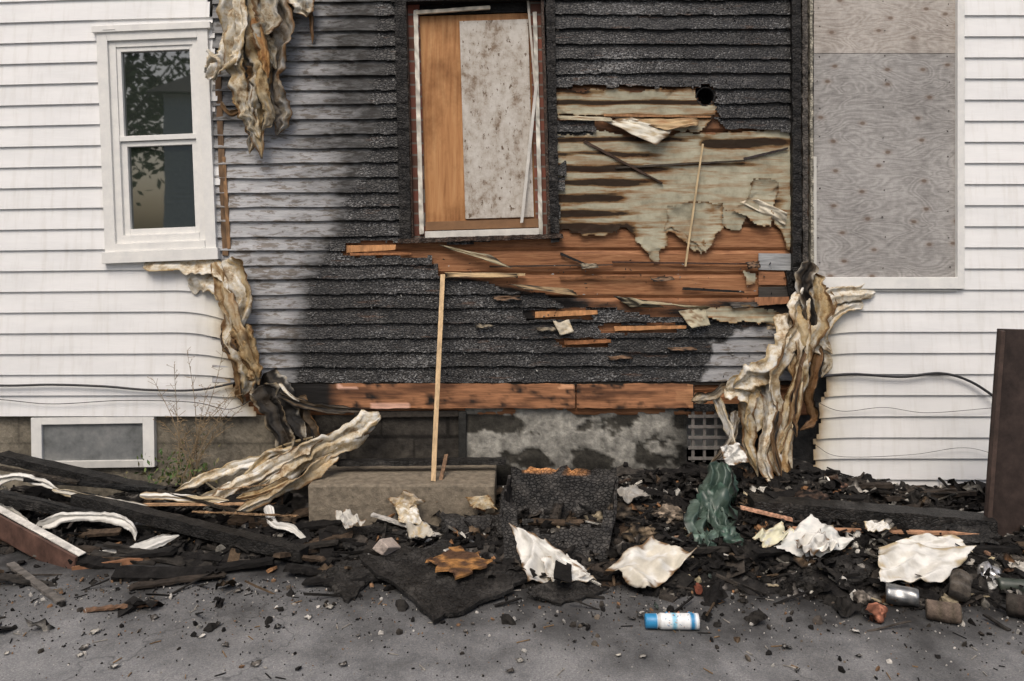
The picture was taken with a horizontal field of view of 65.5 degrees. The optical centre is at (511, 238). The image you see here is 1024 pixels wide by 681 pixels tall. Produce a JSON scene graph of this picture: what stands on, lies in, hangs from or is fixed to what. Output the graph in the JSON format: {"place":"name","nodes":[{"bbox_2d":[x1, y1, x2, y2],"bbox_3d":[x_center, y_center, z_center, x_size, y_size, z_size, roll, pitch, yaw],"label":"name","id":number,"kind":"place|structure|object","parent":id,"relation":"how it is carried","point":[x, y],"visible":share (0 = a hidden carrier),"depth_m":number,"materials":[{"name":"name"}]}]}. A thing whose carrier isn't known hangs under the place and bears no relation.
{"place":"outdoors","nodes":[
{"label":"outdoors","id":0,"kind":"place"},
{"bbox_2d":[0,541,1023,680],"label":"asphalt driveway","id":1,"kind":"structure","parent":0,"point":[317,648],"depth_m":3.17,"materials":[{"name":"asphalt"}]},
{"bbox_2d":[6,562,64,603],"bbox_3d":[-2.202,1.585,3.675,0.603,0.025,0.040,0,0,39],"label":"wooden lath","id":2,"kind":"object","parent":1,"relation":"on","point":[44,589],"visible":0.98,"depth_m":3.64,"materials":[{"name":"grey wood"}]},
{"bbox_2d":[83,600,157,612],"bbox_3d":[-1.682,1.585,3.430,0.303,0.023,0.036,0,0,-7],"label":"wooden lath","id":3,"kind":"object","parent":1,"relation":"on","point":[108,607],"visible":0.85,"depth_m":3.42,"materials":[{"name":"brown wood"}]},
{"bbox_2d":[317,560,374,602],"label":"charred panel","id":4,"kind":"object","parent":1,"relation":"on","point":[344,587],"visible":0.91,"depth_m":3.69,"materials":[{"name":"brown wood"}]},
{"bbox_2d":[308,465,496,526],"bbox_3d":[-0.600,1.471,4.531,1.023,0.266,0.405,0,0,0],"label":"concrete step","id":5,"kind":"object","parent":1,"relation":"on","point":[364,492],"visible":0.52,"depth_m":4.33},
{"bbox_2d":[336,457,505,466],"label":"charred wooden beam","id":6,"kind":"structure","parent":5,"relation":"on","point":[455,461],"depth_m":4.56,"materials":[{"name":"brown wood"}]},
{"bbox_2d":[431,274,444,480],"bbox_3d":[-0.421,0.775,4.543,0.028,1.130,0.323,0,0,5],"label":"wooden stick","id":7,"kind":"object","parent":5,"relation":"on","point":[437,384],"visible":1,"depth_m":4.53,"materials":[{"name":"brown wood"}]},
{"bbox_2d":[0,407,820,496],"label":"foundation wall","id":8,"kind":"structure","parent":1,"relation":"on","point":[527,438],"depth_m":4.74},
{"bbox_2d":[31,416,156,467],"bbox_3d":[-2.479,1.206,4.729,0.732,0.312,0.042,0,0,0],"label":"basement window frame","id":9,"kind":"object","parent":8,"relation":"attached to","point":[149,437],"visible":0.81,"depth_m":4.71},
{"bbox_2d":[43,423,142,460],"bbox_3d":[-2.482,1.206,4.731,0.622,0.248,0.010,0,0,0],"label":"basement window glass","id":10,"kind":"object","parent":9,"relation":"in","point":[65,442],"visible":0.86,"depth_m":4.73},
{"bbox_2d":[354,410,466,457],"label":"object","id":11,"kind":"structure","parent":8,"relation":"attached to","point":[462,433],"depth_m":4.72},
{"bbox_2d":[291,383,693,408],"bbox_3d":[-0.125,0.929,4.718,2.401,0.155,0.043,0,0,0],"label":"sill board","id":12,"kind":"object","parent":8,"relation":"on","point":[507,395],"visible":0.98,"depth_m":4.70,"materials":[{"name":"brown wood"}]},
{"bbox_2d":[212,0,791,382],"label":"burnt clapboards","id":13,"kind":"object","parent":12,"relation":"on","point":[313,189],"visible":0.96,"depth_m":4.72,"materials":[{"name":"paint"}]},
{"bbox_2d":[309,0,789,377],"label":"char flakes","id":14,"kind":"object","parent":13,"relation":"attached to","point":[570,266],"visible":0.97,"depth_m":4.71,"materials":[{"name":"brown wood"}]},
{"bbox_2d":[346,114,788,344],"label":"wood splinters","id":15,"kind":"object","parent":13,"relation":"attached to","point":[760,301],"visible":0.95,"depth_m":4.71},
{"bbox_2d":[211,0,807,415],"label":"wall sheathing","id":16,"kind":"object","parent":8,"relation":"on","point":[749,241],"depth_m":4.74,"materials":[{"name":"brown wood"}]},
{"bbox_2d":[0,0,255,415],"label":"vinyl siding","id":17,"kind":"object","parent":16,"relation":"attached to","point":[74,309],"visible":0.94,"depth_m":4.71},
{"bbox_2d":[0,382,234,391],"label":"black cable","id":18,"kind":"object","parent":17,"relation":"attached to","point":[108,386],"visible":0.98,"depth_m":4.68,"materials":[{"name":"black rubber"}]},
{"bbox_2d":[0,399,249,409],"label":"thin wire","id":19,"kind":"object","parent":17,"relation":"attached to","point":[124,400],"visible":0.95,"depth_m":4.69,"materials":[{"name":"black rubber"}]},
{"bbox_2d":[215,71,230,255],"bbox_3d":[-1.712,-0.477,4.718,0.099,1.165,0.026,0,0,4],"label":"scorched corner strip","id":20,"kind":"object","parent":17,"relation":"attached to","point":[225,226],"visible":0.89,"depth_m":4.71,"materials":[{"name":"brown wood"}]},
{"bbox_2d":[91,21,220,263],"bbox_3d":[-2.098,-0.564,4.719,0.747,1.424,0.102,0,0,0],"label":"window frame","id":21,"kind":"object","parent":16,"relation":"attached to","point":[125,242],"visible":1,"depth_m":4.69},
{"bbox_2d":[123,50,194,228],"bbox_3d":[-2.096,-0.588,4.744,0.437,1.065,0.020,0,0,0],"label":"window glass","id":22,"kind":"object","parent":21,"relation":"attached to","point":[157,92],"visible":1,"depth_m":4.73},
{"bbox_2d":[143,256,366,447],"bbox_3d":[-1.512,0.672,4.644,1.321,1.146,0.173,0,0,5],"label":"melted vinyl siding","id":23,"kind":"object","parent":16,"relation":"attached to","point":[281,407],"visible":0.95,"depth_m":4.62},
{"bbox_2d":[204,0,314,158],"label":"melted vinyl siding","id":24,"kind":"object","parent":16,"relation":"attached to","point":[260,102],"visible":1,"depth_m":4.60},
{"bbox_2d":[391,0,563,243],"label":"charred window casing","id":25,"kind":"object","parent":16,"relation":"attached to","point":[405,182],"visible":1,"depth_m":4.69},
{"bbox_2d":[413,1,542,237],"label":"window trim","id":26,"kind":"structure","parent":25,"relation":"attached to","point":[493,226],"depth_m":4.74,"materials":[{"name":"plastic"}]},
{"bbox_2d":[459,19,533,218],"bbox_3d":[-0.092,-0.715,4.774,0.446,1.197,0.018,0,0,0],"label":"weathered board panel","id":27,"kind":"object","parent":26,"relation":"attached to","point":[495,89],"visible":1,"depth_m":4.76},
{"bbox_2d":[408,1,546,236],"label":"window reveal","id":28,"kind":"object","parent":16,"relation":"attached to","point":[535,6],"visible":0.23,"depth_m":4.76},
{"bbox_2d":[419,2,527,15],"bbox_3d":[-0.231,-1.379,4.790,0.682,0.077,0.020,0,0,0],"label":"charred window head","id":29,"kind":"object","parent":28,"relation":"attached to","point":[499,8],"visible":0.79,"depth_m":4.78},
{"bbox_2d":[420,13,535,230],"bbox_3d":[-0.200,-0.702,4.795,0.719,1.309,0.020,0,0,0],"label":"orange plywood sheet","id":30,"kind":"object","parent":28,"relation":"attached to","point":[442,118],"visible":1,"depth_m":4.79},
{"bbox_2d":[288,253,791,384],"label":"patch boards","id":31,"kind":"object","parent":16,"relation":"attached to","point":[778,261],"visible":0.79,"depth_m":4.72,"materials":[{"name":"grey wood"}]},
{"bbox_2d":[743,270,756,284],"bbox_3d":[1.413,0.235,4.710,0.175,0.159,0.016,0,0,0],"label":"building paper scrap","id":32,"kind":"object","parent":31,"relation":"attached to","point":[750,278],"visible":1,"depth_m":4.72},
{"bbox_2d":[438,116,786,359],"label":"curled paper flaps","id":33,"kind":"object","parent":16,"relation":"attached to","point":[655,131],"visible":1,"depth_m":4.69,"materials":[{"name":"paper"}]},
{"bbox_2d":[556,87,716,132],"bbox_3d":[0.745,-0.769,4.714,1.064,0.327,0.021,0,0,0],"label":"building paper top","id":34,"kind":"object","parent":16,"relation":"attached to","point":[658,101],"visible":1,"depth_m":4.72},
{"bbox_2d":[557,129,790,261],"bbox_3d":[0.964,-0.255,4.716,1.480,0.812,0.021,0,0,0],"label":"building paper","id":35,"kind":"object","parent":16,"relation":"attached to","point":[600,195],"visible":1,"depth_m":4.72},
{"bbox_2d":[664,201,723,251],"bbox_3d":[1.078,-0.060,4.705,0.441,0.385,0.027,0,0,0],"label":"building paper patch","id":36,"kind":"object","parent":35,"relation":"attached to","point":[707,226],"visible":1,"depth_m":4.71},
{"bbox_2d":[725,178,778,226],"bbox_3d":[1.417,-0.204,4.701,0.391,0.368,0.034,0,0,0],"label":"building paper patch","id":37,"kind":"object","parent":35,"relation":"attached to","point":[765,190],"visible":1,"depth_m":4.71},
{"bbox_2d":[696,87,714,105],"bbox_3d":[1.149,-0.842,4.770,0.115,0.115,0.100,0,0,0],"label":"vent hole","id":38,"kind":"object","parent":16,"relation":"attached to","point":[705,96],"visible":0.87,"depth_m":4.81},
{"bbox_2d":[784,0,813,354],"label":"charred corner post","id":39,"kind":"object","parent":16,"relation":"attached to","point":[801,146],"visible":0.91,"depth_m":4.69,"materials":[{"name":"brown wood"}]},
{"bbox_2d":[813,0,964,290],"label":"window trim","id":40,"kind":"structure","parent":16,"relation":"attached to","point":[956,282],"depth_m":4.69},
{"bbox_2d":[813,54,954,276],"bbox_3d":[2.206,-0.433,4.724,0.837,1.324,0.012,0,0,0],"label":"plywood sheet","id":41,"kind":"object","parent":40,"relation":"attached to","point":[861,131],"visible":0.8,"depth_m":4.72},
{"bbox_2d":[813,0,954,53],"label":"plywood sheet","id":42,"kind":"object","parent":40,"relation":"attached to","point":[861,26],"visible":1,"depth_m":4.72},
{"bbox_2d":[686,404,737,453],"bbox_3d":[1.216,1.172,4.900,0.405,0.379,0.360,0,0,0],"label":"crawlspace void","id":43,"kind":"object","parent":8,"relation":"in","point":[711,407],"visible":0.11,"depth_m":4.72,"materials":[{"name":"black"}]},
{"bbox_2d":[688,411,743,461],"bbox_3d":[1.233,1.164,4.726,0.376,0.322,0.015,0,0,0],"label":"crawlspace lattice","id":44,"kind":"object","parent":8,"relation":"attached to","point":[704,437],"visible":0.55,"depth_m":4.72,"materials":[{"name":"grey wood"}]},
{"bbox_2d":[359,539,527,623],"bbox_3d":[-0.312,1.542,3.742,0.576,0.100,0.723,0,0,-38],"label":"charred panel","id":45,"kind":"object","parent":1,"relation":"on","point":[425,588],"visible":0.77,"depth_m":3.61,"materials":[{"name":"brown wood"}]},
{"bbox_2d":[373,537,400,555],"bbox_3d":[-0.609,1.505,3.879,0.092,0.102,0.113,0,0,27],"label":"broken brick","id":46,"kind":"object","parent":45,"relation":"on","point":[385,546],"visible":0.91,"depth_m":3.84,"materials":[{"name":"concrete"}]},
{"bbox_2d":[425,545,493,580],"bbox_3d":[-0.252,1.508,3.726,0.262,0.030,0.280,0,0,42],"label":"burnt fibreboard","id":47,"kind":"object","parent":45,"relation":"on","point":[458,562],"visible":1,"depth_m":3.72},
{"bbox_2d":[0,458,1023,642],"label":"burnt debris pile","id":48,"kind":"object","parent":1,"relation":"on","point":[751,566],"visible":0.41,"depth_m":3.93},
{"bbox_2d":[0,492,111,525],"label":"charred wooden beam","id":49,"kind":"structure","parent":48,"relation":"on","point":[28,504],"depth_m":4.25,"materials":[{"name":"brown wood"}]},
{"bbox_2d":[0,489,95,511],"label":"charred stick","id":50,"kind":"object","parent":49,"relation":"on","point":[47,501],"visible":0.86,"depth_m":4.28,"materials":[{"name":"brown wood"}]},
{"bbox_2d":[0,506,148,569],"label":"fallen fascia board","id":51,"kind":"object","parent":48,"relation":"on","point":[23,539],"visible":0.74,"depth_m":3.97,"materials":[{"name":"wood"}]},
{"bbox_2d":[0,451,197,506],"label":"charred wooden beam","id":52,"kind":"structure","parent":48,"relation":"on","point":[36,464],"depth_m":4.46,"materials":[{"name":"brown wood"}]},
{"bbox_2d":[23,478,167,491],"bbox_3d":[-2.302,1.358,4.400,0.810,0.062,0.044,0,0,4],"label":"charred stick","id":53,"kind":"object","parent":52,"relation":"on","point":[139,487],"visible":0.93,"depth_m":4.38,"materials":[{"name":"brown wood"}]},
{"bbox_2d":[0,466,79,484],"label":"charred stick","id":54,"kind":"object","parent":53,"relation":"on","point":[46,476],"visible":1,"depth_m":4.42,"materials":[{"name":"brown wood"}]},
{"bbox_2d":[0,472,307,552],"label":"melted vinyl siding","id":55,"kind":"object","parent":48,"relation":"on","point":[58,519],"visible":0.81,"depth_m":4.21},
{"bbox_2d":[114,332,248,485],"bbox_3d":[-1.880,0.975,4.588,0.789,0.881,0.270,0,0,0],"label":"weed plant","id":56,"kind":"object","parent":48,"relation":"on","point":[190,465],"visible":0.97,"depth_m":4.58,"materials":[{"name":"green plant"}]},
{"bbox_2d":[70,492,308,562],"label":"charred wooden beam","id":57,"kind":"structure","parent":48,"relation":"on","point":[222,534],"depth_m":4.09,"materials":[{"name":"brown wood"}]},
{"bbox_2d":[144,502,243,505],"bbox_3d":[-1.719,1.432,4.295,0.589,0.025,0.024,0,0,3],"label":"wooden lath","id":58,"kind":"object","parent":48,"relation":"on","point":[191,504],"visible":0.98,"depth_m":4.29,"materials":[{"name":"brown wood"}]},
{"bbox_2d":[104,525,289,540],"bbox_3d":[-1.659,1.543,4.180,1.020,0.062,0.034,0,0,6],"label":"charred stick","id":59,"kind":"object","parent":48,"relation":"on","point":[148,528],"visible":0.26,"depth_m":4.19,"materials":[{"name":"brown wood"}]},
{"bbox_2d":[157,489,286,522],"bbox_3d":[-1.555,1.436,4.265,0.786,0.140,0.024,0,0,13],"label":"charred stick","id":60,"kind":"object","parent":48,"relation":"on","point":[217,505],"visible":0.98,"depth_m":4.26,"materials":[{"name":"brown wood"}]},
{"bbox_2d":[192,511,298,516],"bbox_3d":[-1.411,1.453,4.205,0.580,0.013,0.015,0,0,5],"label":"charred stick","id":61,"kind":"object","parent":48,"relation":"on","point":[262,514],"visible":1,"depth_m":4.20,"materials":[{"name":"brown wood"}]},
{"bbox_2d":[175,410,380,516],"bbox_3d":[-1.289,1.235,4.430,1.123,0.487,0.308,0,0,-14],"label":"melted vinyl siding","id":62,"kind":"object","parent":48,"relation":"on","point":[280,469],"visible":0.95,"depth_m":4.46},
{"bbox_2d":[335,508,365,529],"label":"melted vinyl panel","id":63,"kind":"object","parent":48,"relation":"on","point":[347,518],"visible":1,"depth_m":4.14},
{"bbox_2d":[338,523,409,559],"bbox_3d":[-0.707,1.552,4.080,0.408,0.080,0.310,0,0,0],"label":"charred panel","id":64,"kind":"object","parent":48,"relation":"on","point":[356,530],"visible":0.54,"depth_m":4.14,"materials":[{"name":"brown wood"}]},
{"bbox_2d":[388,490,424,506],"bbox_3d":[-0.568,1.401,4.254,0.207,0.106,0.089,0,0,13],"label":"crumpled paper","id":65,"kind":"object","parent":48,"relation":"on","point":[405,496],"visible":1,"depth_m":4.27,"materials":[{"name":"paper"}]},
{"bbox_2d":[371,512,441,537],"bbox_3d":[-0.541,1.509,4.180,0.425,0.101,0.034,0,0,14],"label":"wooden lath","id":66,"kind":"object","parent":48,"relation":"on","point":[387,519],"visible":0.54,"depth_m":4.20,"materials":[{"name":"brown wood"}]},
{"bbox_2d":[396,503,421,524],"bbox_3d":[-0.546,1.453,4.203,0.179,0.083,0.113,0,0,7],"label":"crumpled paper","id":67,"kind":"object","parent":48,"relation":"on","point":[406,513],"visible":0.96,"depth_m":4.20,"materials":[{"name":"paper"}]},
{"bbox_2d":[405,521,434,538],"bbox_3d":[-0.465,1.476,4.003,0.124,0.074,0.163,0,0,-19],"label":"crumpled paper","id":68,"kind":"object","parent":48,"relation":"on","point":[422,529],"visible":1,"depth_m":4.03,"materials":[{"name":"paper"}]},
{"bbox_2d":[438,511,501,536],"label":"charred panel","id":69,"kind":"object","parent":48,"relation":"on","point":[454,520],"visible":0.39,"depth_m":4.14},
{"bbox_2d":[465,495,497,509],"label":"crumpled paper","id":70,"kind":"object","parent":48,"relation":"on","point":[485,502],"visible":1,"depth_m":4.25,"materials":[{"name":"paper"}]},
{"bbox_2d":[509,523,590,582],"bbox_3d":[0.135,1.496,3.713,0.447,0.223,0.185,0,0,38],"label":"melted vinyl panel","id":71,"kind":"object","parent":48,"relation":"on","point":[533,549],"visible":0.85,"depth_m":3.76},
{"bbox_2d":[499,465,617,564],"bbox_3d":[0.260,1.428,4.120,0.650,0.362,0.606,0,0,0],"label":"charred box","id":72,"kind":"object","parent":48,"relation":"on","point":[536,490],"visible":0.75,"depth_m":4.28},
{"bbox_2d":[540,554,596,582],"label":"melted vinyl panel","id":73,"kind":"object","parent":48,"relation":"on","point":[548,562],"visible":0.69,"depth_m":3.69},
{"bbox_2d":[607,501,647,521],"bbox_3d":[0.608,1.437,4.176,0.231,0.111,0.185,0,0,0],"label":"burnt cloth bundle","id":74,"kind":"object","parent":48,"relation":"on","point":[623,509],"visible":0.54,"depth_m":4.14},
{"bbox_2d":[617,484,649,503],"bbox_3d":[0.632,1.339,4.175,0.166,0.085,0.098,0,0,0],"label":"crumpled paper","id":75,"kind":"object","parent":74,"relation":"on","point":[629,493],"visible":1,"depth_m":4.18,"materials":[{"name":"paper"}]},
{"bbox_2d":[620,522,661,543],"bbox_3d":[0.653,1.474,3.977,0.226,0.100,0.174,0,0,0],"label":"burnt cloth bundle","id":76,"kind":"object","parent":48,"relation":"on","point":[632,532],"visible":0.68,"depth_m":3.93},
{"bbox_2d":[605,535,696,587],"bbox_3d":[0.639,1.481,3.669,0.350,0.166,0.238,0,0,-30],"label":"melted vinyl panel","id":77,"kind":"object","parent":48,"relation":"on","point":[652,561],"visible":1,"depth_m":3.65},
{"bbox_2d":[647,503,684,523],"bbox_3d":[0.793,1.438,4.134,0.248,0.112,0.160,0,0,0],"label":"burnt cloth bundle","id":78,"kind":"object","parent":48,"relation":"on","point":[673,514],"visible":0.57,"depth_m":4.10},
{"bbox_2d":[683,461,743,553],"bbox_3d":[1.029,1.404,4.128,0.319,0.402,0.650,0,0,10],"label":"green plastic bag","id":79,"kind":"object","parent":48,"relation":"on","point":[718,490],"visible":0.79,"depth_m":4.06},
{"bbox_2d":[720,443,748,464],"bbox_3d":[1.244,1.202,4.446,0.155,0.117,0.073,0,0,0],"label":"crumpled paper","id":80,"kind":"object","parent":79,"relation":"on","point":[734,454],"visible":0.99,"depth_m":4.44,"materials":[{"name":"paper"}]},
{"bbox_2d":[740,505,792,521],"bbox_3d":[1.286,1.391,4.030,0.255,0.061,0.032,0,0,9],"label":"wooden lath","id":81,"kind":"object","parent":48,"relation":"on","point":[766,513],"visible":1,"depth_m":4.02,"materials":[{"name":"brown wood"}]},
{"bbox_2d":[753,521,793,547],"bbox_3d":[1.270,1.436,3.863,0.193,0.081,0.110,0,0,-23],"label":"crumpled paper","id":82,"kind":"object","parent":48,"relation":"on","point":[770,537],"visible":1,"depth_m":3.85,"materials":[{"name":"paper"}]},
{"bbox_2d":[691,261,875,481],"bbox_3d":[1.600,0.809,4.569,1.098,1.356,0.230,0,0,-4],"label":"melted vinyl siding","id":83,"kind":"object","parent":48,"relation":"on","point":[804,325],"visible":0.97,"depth_m":4.57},
{"bbox_2d":[692,305,780,325],"bbox_3d":[1.319,0.457,4.684,0.715,0.184,0.047,0,0,0],"label":"building paper scrap","id":84,"kind":"object","parent":83,"relation":"attached to","point":[730,314],"visible":0.9,"depth_m":4.70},
{"bbox_2d":[795,489,830,499],"bbox_3d":[1.588,1.385,4.226,0.237,0.100,0.167,0,0,-18],"label":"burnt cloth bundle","id":85,"kind":"object","parent":48,"relation":"on","point":[815,494],"visible":0.43,"depth_m":4.21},
{"bbox_2d":[774,514,853,565],"bbox_3d":[1.433,1.442,3.798,0.337,0.164,0.200,0,0,-30],"label":"melted vinyl panel","id":86,"kind":"object","parent":48,"relation":"on","point":[811,523],"visible":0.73,"depth_m":3.83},
{"bbox_2d":[795,529,838,555],"bbox_3d":[1.429,1.431,3.736,0.193,0.101,0.120,0,0,-31],"label":"crumpled paper","id":87,"kind":"object","parent":48,"relation":"on","point":[813,543],"visible":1,"depth_m":3.74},
{"bbox_2d":[787,553,871,587],"bbox_3d":[1.476,1.538,3.687,0.390,0.075,0.231,0,0,0],"label":"charred panel","id":88,"kind":"object","parent":48,"relation":"on","point":[860,579],"visible":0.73,"depth_m":3.67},
{"bbox_2d":[747,493,997,533],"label":"charred wooden beam","id":89,"kind":"structure","parent":48,"relation":"on","point":[852,512],"depth_m":4.03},
{"bbox_2d":[865,602,887,622],"bbox_3d":[1.530,1.563,3.336,0.084,0.084,0.098,0,0,0],"label":"scorched ball","id":90,"kind":"object","parent":48,"relation":"on","point":[879,611],"visible":0.98,"depth_m":3.31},
{"bbox_2d":[863,519,890,532],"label":"crumpled paper","id":91,"kind":"object","parent":48,"relation":"on","point":[872,526],"visible":1,"depth_m":3.89,"materials":[{"name":"paper"}]},
{"bbox_2d":[786,526,976,534],"bbox_3d":[1.854,1.445,3.930,0.978,0.029,0.032,0,0,2],"label":"wooden lath","id":92,"kind":"object","parent":48,"relation":"on","point":[898,531],"visible":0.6,"depth_m":3.92,"materials":[{"name":"brown wood"}]},
{"bbox_2d":[886,583,919,606],"bbox_3d":[1.694,1.550,3.457,0.132,0.082,0.086,0,0,22],"label":"burnt tin can","id":93,"kind":"object","parent":48,"relation":"on","point":[906,596],"visible":0.99,"depth_m":3.43,"materials":[{"name":"metal"}]},
{"bbox_2d":[813,0,1023,486],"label":"vinyl siding","id":94,"kind":"object","parent":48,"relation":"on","point":[902,332],"visible":0.86,"depth_m":4.71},
{"bbox_2d":[814,400,987,456],"bbox_3d":[2.299,1.110,4.682,1.110,0.355,0.017,0,0,-1],"label":"thin wire","id":95,"kind":"object","parent":94,"relation":"attached to","point":[904,410],"visible":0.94,"depth_m":4.68,"materials":[{"name":"black rubber"}]},
{"bbox_2d":[819,372,991,395],"bbox_3d":[2.328,0.878,4.679,1.108,0.188,0.042,0,0,2],"label":"black cable","id":96,"kind":"object","parent":94,"relation":"attached to","point":[911,376],"visible":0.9,"depth_m":4.68,"materials":[{"name":"black rubber"}]},
{"bbox_2d":[889,524,964,535],"bbox_3d":[1.936,1.464,3.955,0.639,0.090,0.044,0,0,-5],"label":"charred stick","id":97,"kind":"object","parent":48,"relation":"on","point":[929,527],"visible":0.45,"depth_m":3.96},
{"bbox_2d":[878,542,976,582],"bbox_3d":[1.890,1.472,3.624,0.531,0.109,0.238,0,0,0],"label":"melted vinyl panel","id":98,"kind":"object","parent":48,"relation":"on","point":[901,561],"visible":1,"depth_m":3.62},
{"bbox_2d":[896,533,972,552],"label":"melted vinyl panel","id":99,"kind":"object","parent":48,"relation":"on","point":[933,541],"visible":0.67,"depth_m":3.79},
{"bbox_2d":[948,569,972,601],"bbox_3d":[1.948,1.505,3.460,0.088,0.127,0.131,0,0,38],"label":"burnt tin can","id":100,"kind":"object","parent":48,"relation":"on","point":[961,580],"visible":1,"depth_m":3.43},
{"bbox_2d":[930,524,999,543],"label":"charred panel","id":101,"kind":"object","parent":48,"relation":"on","point":[984,534],"visible":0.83,"depth_m":3.90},
{"bbox_2d":[976,561,1001,578],"bbox_3d":[2.181,1.543,3.641,0.126,0.124,0.124,0,0,-19],"label":"foil ball","id":102,"kind":"object","parent":48,"relation":"on","point":[987,565],"visible":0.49,"depth_m":3.64,"materials":[{"name":"metal"}]},
{"bbox_2d":[996,577,1023,591],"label":"glass bottle","id":103,"kind":"object","parent":48,"relation":"on","point":[1005,583],"visible":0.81,"depth_m":3.54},
{"bbox_2d":[0,573,1023,680],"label":"scattered grit","id":104,"kind":"object","parent":1,"relation":"on","point":[399,631],"visible":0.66,"depth_m":3.28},
{"bbox_2d":[526,580,606,605],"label":"charred panel","id":105,"kind":"object","parent":1,"relation":"on","point":[556,592],"visible":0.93,"depth_m":3.55,"materials":[{"name":"brown wood"}]},
{"bbox_2d":[644,611,699,629],"bbox_3d":[0.654,1.565,3.261,0.219,0.067,0.066,0,0,0],"label":"spray can","id":106,"kind":"object","parent":1,"relation":"on","point":[666,620],"visible":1,"depth_m":3.24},
{"bbox_2d":[627,518,1014,617],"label":"household litter","id":107,"kind":"object","parent":1,"relation":"on","point":[993,584],"visible":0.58,"depth_m":3.57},
{"bbox_2d":[853,590,871,605],"bbox_3d":[1.529,1.571,3.478,0.076,0.069,0.077,0,0,0],"label":"scorched ball","id":108,"kind":"object","parent":1,"relation":"on","point":[862,596],"visible":0.88,"depth_m":3.46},
{"bbox_2d":[925,599,961,623],"bbox_3d":[1.803,1.559,3.329,0.131,0.084,0.081,0,0,22],"label":"burnt tin can","id":109,"kind":"object","parent":1,"relation":"on","point":[944,611],"visible":1,"depth_m":3.30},
{"bbox_2d":[984,329,1023,536],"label":"rusty metal panel","id":110,"kind":"object","parent":1,"relation":"on","point":[1004,501],"visible":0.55,"depth_m":4.00,"materials":[{"name":"metal"}]},
{"bbox_2d":[1006,593,1023,617],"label":"burnt tin can","id":111,"kind":"object","parent":1,"relation":"on","point":[1014,605],"visible":1,"depth_m":3.34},
{"bbox_2d":[687,449,744,464],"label":"ground","id":112,"kind":"structure","parent":0,"point":[701,461],"depth_m":5.76,"materials":[{"name":"black soil"}]},
{"bbox_2d":[207,0,826,446],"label":"house body","id":113,"kind":"structure","parent":112,"relation":"on","point":[821,390],"depth_m":4.96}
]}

